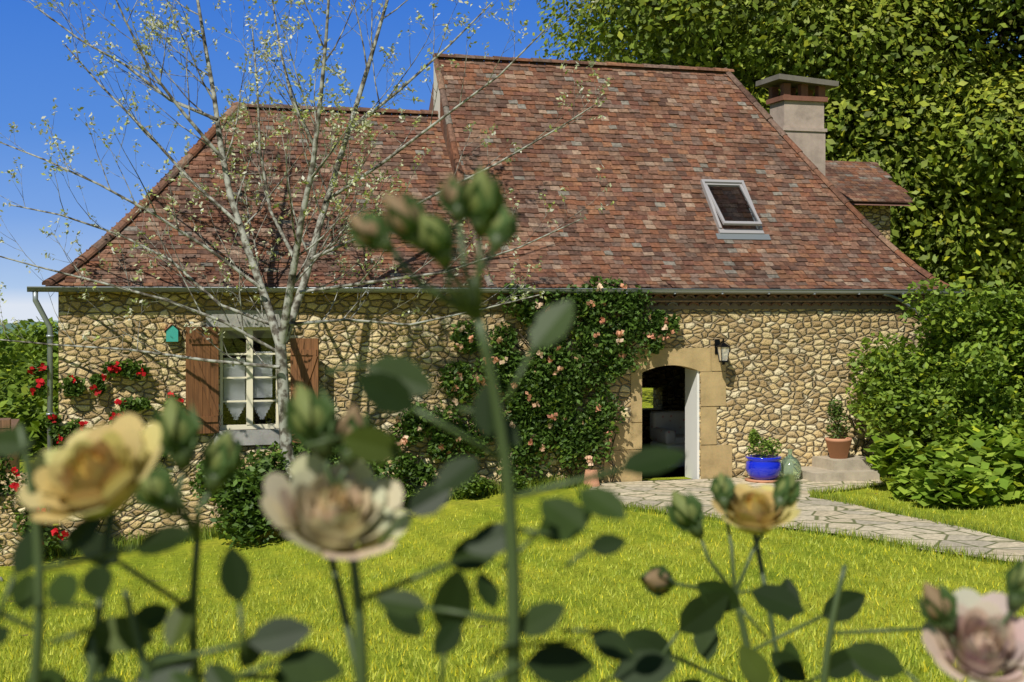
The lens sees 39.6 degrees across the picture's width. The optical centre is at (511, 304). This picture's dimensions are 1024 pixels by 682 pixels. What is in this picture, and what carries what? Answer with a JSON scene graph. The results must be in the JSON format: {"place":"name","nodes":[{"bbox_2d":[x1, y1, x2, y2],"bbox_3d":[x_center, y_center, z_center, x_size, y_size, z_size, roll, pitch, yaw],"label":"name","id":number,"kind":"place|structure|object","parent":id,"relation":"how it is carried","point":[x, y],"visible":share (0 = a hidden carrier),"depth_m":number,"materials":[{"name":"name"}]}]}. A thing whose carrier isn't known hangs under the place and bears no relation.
{"place":"outdoors","nodes":[
{"label":"outdoors","id":0,"kind":"place"},
{"bbox_2d":[0,321,57,333],"bbox_3d":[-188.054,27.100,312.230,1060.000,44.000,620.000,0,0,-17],"label":"distant hills","id":1,"kind":"structure","parent":0,"point":[8,325],"depth_m":518.87,"materials":[{"name":"green plant"}]},
{"bbox_2d":[58,292,934,548],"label":"house wall","id":2,"kind":"structure","parent":0,"point":[789,373],"depth_m":23.73,"materials":[{"name":"beige stone"}]},
{"bbox_2d":[220,327,279,429],"bbox_3d":[-4.241,1.185,22.974,0.960,1.650,0.072,0,0,-17],"label":"window frame","id":3,"kind":"object","parent":2,"relation":"in","point":[249,377],"visible":0.87,"depth_m":22.94,"materials":[{"name":"white wood"}]},
{"bbox_2d":[223,330,275,424],"bbox_3d":[-4.245,1.185,22.987,0.850,1.540,0.005,0,0,-17],"label":"window glass pane","id":4,"kind":"object","parent":3,"relation":"in","point":[234,413],"visible":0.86,"depth_m":22.97,"materials":[{"name":"clear glass"}]},
{"bbox_2d":[73,110,485,287],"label":"low roof","id":5,"kind":"structure","parent":2,"relation":"on","point":[274,233],"depth_m":23.73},
{"bbox_2d":[0,0,1020,322],"label":"sky","id":6,"kind":"structure","parent":0,"point":[35,70],"materials":[{"name":"blue"}]},
{"bbox_2d":[0,335,1023,681],"bbox_3d":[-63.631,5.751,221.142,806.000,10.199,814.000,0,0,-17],"label":"lawn","id":7,"kind":"structure","parent":0,"point":[214,547],"depth_m":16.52,"materials":[{"name":"green plant"}]},
{"bbox_2d":[0,418,19,477],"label":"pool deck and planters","id":8,"kind":"structure","parent":7,"relation":"on","point":[8,422],"depth_m":26.51,"materials":[{"name":"beige stone"}]},
{"bbox_2d":[0,473,27,565],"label":"terrace retaining wall","id":9,"kind":"structure","parent":7,"relation":"on","point":[9,538],"depth_m":20.96,"materials":[{"name":"stone"}]},
{"bbox_2d":[0,317,57,459],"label":"hedge","id":10,"kind":"object","parent":7,"relation":"on","point":[18,400],"visible":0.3,"depth_m":43.93,"materials":[{"name":"green plant"}]},
{"bbox_2d":[0,358,183,561],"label":"climbing rose","id":11,"kind":"object","parent":7,"relation":"on","point":[130,369],"depth_m":21.87,"materials":[{"name":"green plant"}]},
{"bbox_2d":[188,435,404,547],"bbox_3d":[-3.291,2.785,21.999,3.404,1.871,2.055,0,0,-17],"label":"shrub","id":12,"kind":"object","parent":7,"relation":"on","point":[240,495],"visible":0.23,"depth_m":21.35,"materials":[{"name":"green plant"}]},
{"bbox_2d":[0,0,608,483],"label":"sparse tree branches","id":13,"kind":"object","parent":7,"relation":"on","point":[282,332],"visible":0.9,"depth_m":21.66,"materials":[{"name":"grey plant"}]},
{"bbox_2d":[0,0,613,365],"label":"tree leaves","id":14,"kind":"object","parent":13,"relation":"on","point":[144,47],"visible":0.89,"depth_m":21.70,"materials":[{"name":"green plant"}]},
{"bbox_2d":[98,319,615,537],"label":"climbing rose canes","id":15,"kind":"object","parent":7,"relation":"on","point":[164,458],"visible":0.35,"depth_m":23.95,"materials":[{"name":"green plant"}]},
{"bbox_2d":[402,473,527,505],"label":"plants","id":16,"kind":"object","parent":7,"relation":"on","point":[480,485],"visible":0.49,"depth_m":23.38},
{"bbox_2d":[43,469,894,558],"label":"wall weeds","id":17,"kind":"object","parent":7,"relation":"on","point":[214,533],"depth_m":22.58,"materials":[{"name":"green plant"}]},
{"bbox_2d":[0,167,1023,681],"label":"rose","id":18,"kind":"object","parent":7,"relation":"on","point":[392,384],"depth_m":1.01,"materials":[{"name":"green plant"}]},
{"bbox_2d":[389,276,680,488],"bbox_3d":[0.500,1.307,23.957,5.217,3.626,0.531,0,0,-17],"label":"climbing rose bush","id":19,"kind":"object","parent":7,"relation":"on","point":[528,420],"depth_m":24.00,"materials":[{"name":"green plant"}]},
{"bbox_2d":[646,0,831,130],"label":"tree trunk","id":20,"kind":"object","parent":7,"relation":"on","point":[700,38],"visible":0.02,"depth_m":45.21,"materials":[{"name":"brown plant"}]},
{"bbox_2d":[532,0,1023,371],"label":"tree foliage","id":21,"kind":"object","parent":7,"relation":"on","point":[939,145],"visible":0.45,"depth_m":40.13,"materials":[{"name":"green plant"}]},
{"bbox_2d":[573,475,1023,565],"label":"path edge grass","id":22,"kind":"structure","parent":7,"relation":"on","point":[814,493],"depth_m":18.64,"materials":[{"name":"green plant"}]},
{"bbox_2d":[599,476,1023,561],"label":"patio and path flagstones","id":23,"kind":"structure","parent":7,"relation":"on","point":[829,514],"depth_m":19.80,"materials":[{"name":"beige stone"}]},
{"bbox_2d":[584,469,599,486],"bbox_3d":[1.345,2.950,24.124,0.300,0.300,0.300,0,0,-17],"label":"terracotta pot","id":24,"kind":"object","parent":23,"relation":"on","point":[589,472],"visible":0.48,"depth_m":24.02,"materials":[{"name":"brown ceramic"}]},
{"bbox_2d":[744,477,777,482],"bbox_3d":[4.383,3.053,24.785,0.660,0.035,0.660,0,0,-17],"label":"plant saucer","id":25,"kind":"object","parent":23,"relation":"on","point":[748,479],"visible":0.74,"depth_m":24.56,"materials":[{"name":"brown ceramic"}]},
{"bbox_2d":[745,454,781,479],"bbox_3d":[4.383,2.840,24.785,0.630,0.400,0.630,0,0,-17],"label":"flower pot","id":26,"kind":"object","parent":25,"relation":"on","point":[763,468],"visible":0.99,"depth_m":24.55,"materials":[{"name":"blue ceramic"}]},
{"bbox_2d":[746,429,782,457],"bbox_3d":[4.413,2.434,24.794,0.689,0.567,0.416,0,0,-17],"label":"potted plant","id":27,"kind":"object","parent":26,"relation":"on","point":[754,436],"visible":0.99,"depth_m":24.76,"materials":[{"name":"green plant"}]},
{"bbox_2d":[780,449,801,479],"bbox_3d":[4.889,2.805,25.010,0.400,0.530,0.400,0,0,-17],"label":"glass bottle","id":28,"kind":"object","parent":23,"relation":"on","point":[790,463],"visible":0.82,"depth_m":24.87,"materials":[{"name":"green glass"}]},
{"bbox_2d":[799,455,879,481],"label":"garden stone steps","id":29,"kind":"structure","parent":23,"relation":"on","point":[848,468],"depth_m":25.02,"materials":[{"name":"stone"}]},
{"bbox_2d":[825,437,851,458],"bbox_3d":[5.839,2.560,25.430,0.470,0.360,0.470,0,0,-17],"label":"terracotta pot","id":30,"kind":"object","parent":29,"relation":"on","point":[838,448],"visible":0.99,"depth_m":25.27,"materials":[{"name":"brown ceramic"}]},
{"bbox_2d":[826,397,852,438],"bbox_3d":[5.844,2.052,25.444,0.501,0.804,0.435,0,0,-17],"label":"potted plant","id":31,"kind":"object","parent":30,"relation":"on","point":[835,412],"visible":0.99,"depth_m":25.40,"materials":[{"name":"green plant"}]},
{"bbox_2d":[853,205,889,240],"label":"annexe walls","id":32,"kind":"structure","parent":7,"relation":"on","point":[877,217],"depth_m":32.93,"materials":[{"name":"stone"}]},
{"bbox_2d":[835,163,910,205],"bbox_3d":[7.207,-2.860,34.005,3.050,1.180,3.600,0,0,-17],"label":"roof eave","id":33,"kind":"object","parent":32,"relation":"on","point":[868,202],"depth_m":32.57,"materials":[{"name":"brown tile"}]},
{"bbox_2d":[825,161,912,201],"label":"annexe roof tiles","id":34,"kind":"object","parent":33,"relation":"on","point":[872,186],"visible":0.46,"depth_m":33.27,"materials":[{"name":"brown tile"}]},
{"bbox_2d":[845,278,1023,456],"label":"tall shrub","id":35,"kind":"object","parent":7,"relation":"on","point":[971,350],"visible":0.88,"depth_m":24.59,"materials":[{"name":"green plant"}]},
{"bbox_2d":[847,0,1023,402],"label":"tree trunk","id":36,"kind":"object","parent":7,"relation":"on","point":[1002,30],"visible":0.07,"depth_m":44.41,"materials":[{"name":"brown plant"}]},
{"bbox_2d":[864,418,1023,508],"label":"shrub","id":37,"kind":"object","parent":7,"relation":"on","point":[982,466],"visible":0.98,"depth_m":21.91,"materials":[{"name":"green plant"}]},
{"bbox_3d":[-0.633,2.375,27.790,15.560,5.450,6.300,0,0,-17],"label":"house","id":38,"kind":"object","parent":7,"relation":"on","visible":0},
{"bbox_2d":[166,325,177,341],"bbox_3d":[-5.362,0.450,22.433,0.180,0.260,0.135,0,0,-17],"label":"birdhouse","id":39,"kind":"object","parent":38,"relation":"attached to","point":[171,333],"visible":1,"depth_m":22.37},
{"bbox_2d":[186,327,218,433],"bbox_3d":[-4.905,1.195,22.530,0.515,1.690,0.050,0,0,-25],"label":"shutter","id":40,"kind":"object","parent":38,"relation":"attached to","point":[202,386],"visible":0.86,"depth_m":22.53,"materials":[{"name":"brown wood"}]},
{"bbox_2d":[206,310,282,444],"bbox_3d":[-4.240,1.170,22.971,1.400,2.160,0.360,0,0,-17],"label":"window surround","id":41,"kind":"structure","parent":38,"relation":"attached to","point":[256,436],"depth_m":22.81,"materials":[{"name":"grey stone"}]},
{"bbox_2d":[291,338,318,442],"bbox_3d":[-3.339,1.385,22.869,0.515,1.690,0.050,0,0,23],"label":"shutter","id":42,"kind":"object","parent":38,"relation":"attached to","point":[305,362],"visible":0.49,"depth_m":22.86,"materials":[{"name":"brown wood"}]},
{"bbox_2d":[27,286,964,554],"bbox_3d":[0.458,2.010,24.102,16.430,4.580,0.332,0,0,-17],"label":"gutter and downpipes","id":43,"kind":"object","parent":38,"relation":"attached to","point":[35,290],"visible":0.63,"depth_m":23.16,"materials":[{"name":"silver metal"}]},
{"bbox_2d":[642,442,684,477],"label":"interior floor","id":44,"kind":"structure","parent":38,"relation":"in","point":[675,473],"depth_m":25.97,"materials":[{"name":"black tile"}]},
{"bbox_2d":[650,411,684,467],"bbox_3d":[3.258,2.590,27.506,0.990,1.020,0.920,0,0,-17],"label":"armchair","id":45,"kind":"object","parent":44,"relation":"on","point":[667,428],"visible":0.47,"depth_m":27.58,"materials":[{"name":"fabric"}]},
{"bbox_2d":[604,348,731,482],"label":"door jamb stones","id":46,"kind":"object","parent":38,"relation":"attached to","point":[716,460],"depth_m":25.12,"materials":[{"name":"beige stone"}]},
{"bbox_2d":[630,348,710,372],"bbox_3d":[2.736,0.970,25.104,1.530,0.420,0.342,0,0,-17],"label":"door lintel","id":47,"kind":"structure","parent":46,"relation":"on","point":[698,359],"depth_m":24.99,"materials":[{"name":"beige stone"}]},
{"bbox_2d":[685,368,698,478],"bbox_3d":[3.216,2.100,25.390,0.042,2.000,0.530,0,0,-17],"label":"door","id":48,"kind":"structure","parent":46,"relation":"attached to","point":[692,423],"depth_m":25.32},
{"bbox_2d":[429,59,944,289],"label":"tall roof","id":49,"kind":"structure","parent":38,"relation":"on","point":[431,105],"depth_m":26.84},
{"bbox_2d":[434,68,439,122],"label":"gable wall","id":50,"kind":"structure","parent":49,"relation":"attached to","point":[437,106],"depth_m":27.40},
{"bbox_2d":[440,97,472,240],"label":"gable cheek tiles","id":51,"kind":"object","parent":49,"relation":"attached to","point":[444,128],"visible":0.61,"depth_m":26.57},
{"bbox_2d":[45,58,945,288],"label":"roof tiles","id":52,"kind":"object","parent":49,"relation":"on","point":[799,181],"visible":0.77,"depth_m":26.22,"materials":[{"name":"brown tile"}]},
{"bbox_2d":[42,53,950,287],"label":"roof ridge tiles","id":53,"kind":"object","parent":52,"relation":"on","point":[107,237],"visible":0.82,"depth_m":26.95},
{"bbox_2d":[700,179,763,233],"bbox_3d":[4.137,-1.839,26.820,0.900,1.107,0.937,0,0,-17],"label":"roof window frame","id":54,"kind":"object","parent":49,"relation":"in","point":[759,230],"visible":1,"depth_m":26.63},
{"bbox_2d":[705,183,761,225],"bbox_3d":[4.150,-1.896,26.778,0.780,0.852,0.917,0,0,-17],"label":"window sash","id":55,"kind":"object","parent":54,"relation":"in","point":[758,222],"visible":1,"depth_m":26.60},
{"bbox_2d":[708,186,756,220],"bbox_3d":[4.150,-1.895,26.780,0.680,0.751,0.813,0,0,-17],"label":"window pane","id":56,"kind":"object","parent":55,"relation":"in","point":[732,203],"visible":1,"depth_m":26.79,"materials":[{"name":"glass"}]},
{"bbox_2d":[716,233,770,239],"bbox_3d":[4.288,-1.258,26.353,1.080,0.120,0.106,0,0,-17],"label":"skylight flashing","id":57,"kind":"object","parent":49,"relation":"on","point":[722,236],"visible":1,"depth_m":26.33,"materials":[{"name":"grey metal"}]},
{"bbox_2d":[770,100,826,175],"bbox_3d":[6.106,-2.860,30.491,1.040,2.920,0.760,0,0,-17],"label":"chimney shaft","id":58,"kind":"object","parent":49,"relation":"on","point":[800,124],"visible":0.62,"depth_m":30.20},
{"bbox_2d":[766,83,827,104],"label":"chimney bricks","id":59,"kind":"object","parent":58,"relation":"on","point":[787,92],"visible":0.92,"depth_m":30.20,"materials":[{"name":"brown brick"}]},
{"bbox_2d":[755,74,838,93],"bbox_3d":[6.105,-4.735,30.491,1.404,0.207,1.100,0,0,-17],"label":"chimney cap","id":60,"kind":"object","parent":59,"relation":"on","point":[777,80],"depth_m":30.10,"materials":[{"name":"grey concrete"}]},
{"bbox_2d":[490,293,930,305],"bbox_3d":[3.780,-0.095,25.176,8.610,0.220,0.185,0,0,-17],"label":"roof eave","id":61,"kind":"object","parent":38,"relation":"attached to","point":[768,296],"depth_m":25.34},
{"bbox_2d":[642,365,684,441],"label":"house wall","id":62,"kind":"structure","parent":0,"point":[666,383],"depth_m":32.34,"materials":[{"name":"black"}]},
{"bbox_2d":[490,294,934,308],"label":"cornice","id":63,"kind":"structure","parent":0,"point":[765,305],"depth_m":25.43,"materials":[{"name":"beige stone"}]},
{"bbox_2d":[714,339,729,364],"bbox_3d":[3.683,0.825,25.029,0.200,0.450,0.370,0,0,-17],"label":"wall lantern","id":64,"kind":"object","parent":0,"point":[717,343],"depth_m":24.90,"materials":[{"name":"black metal"}]}
]}

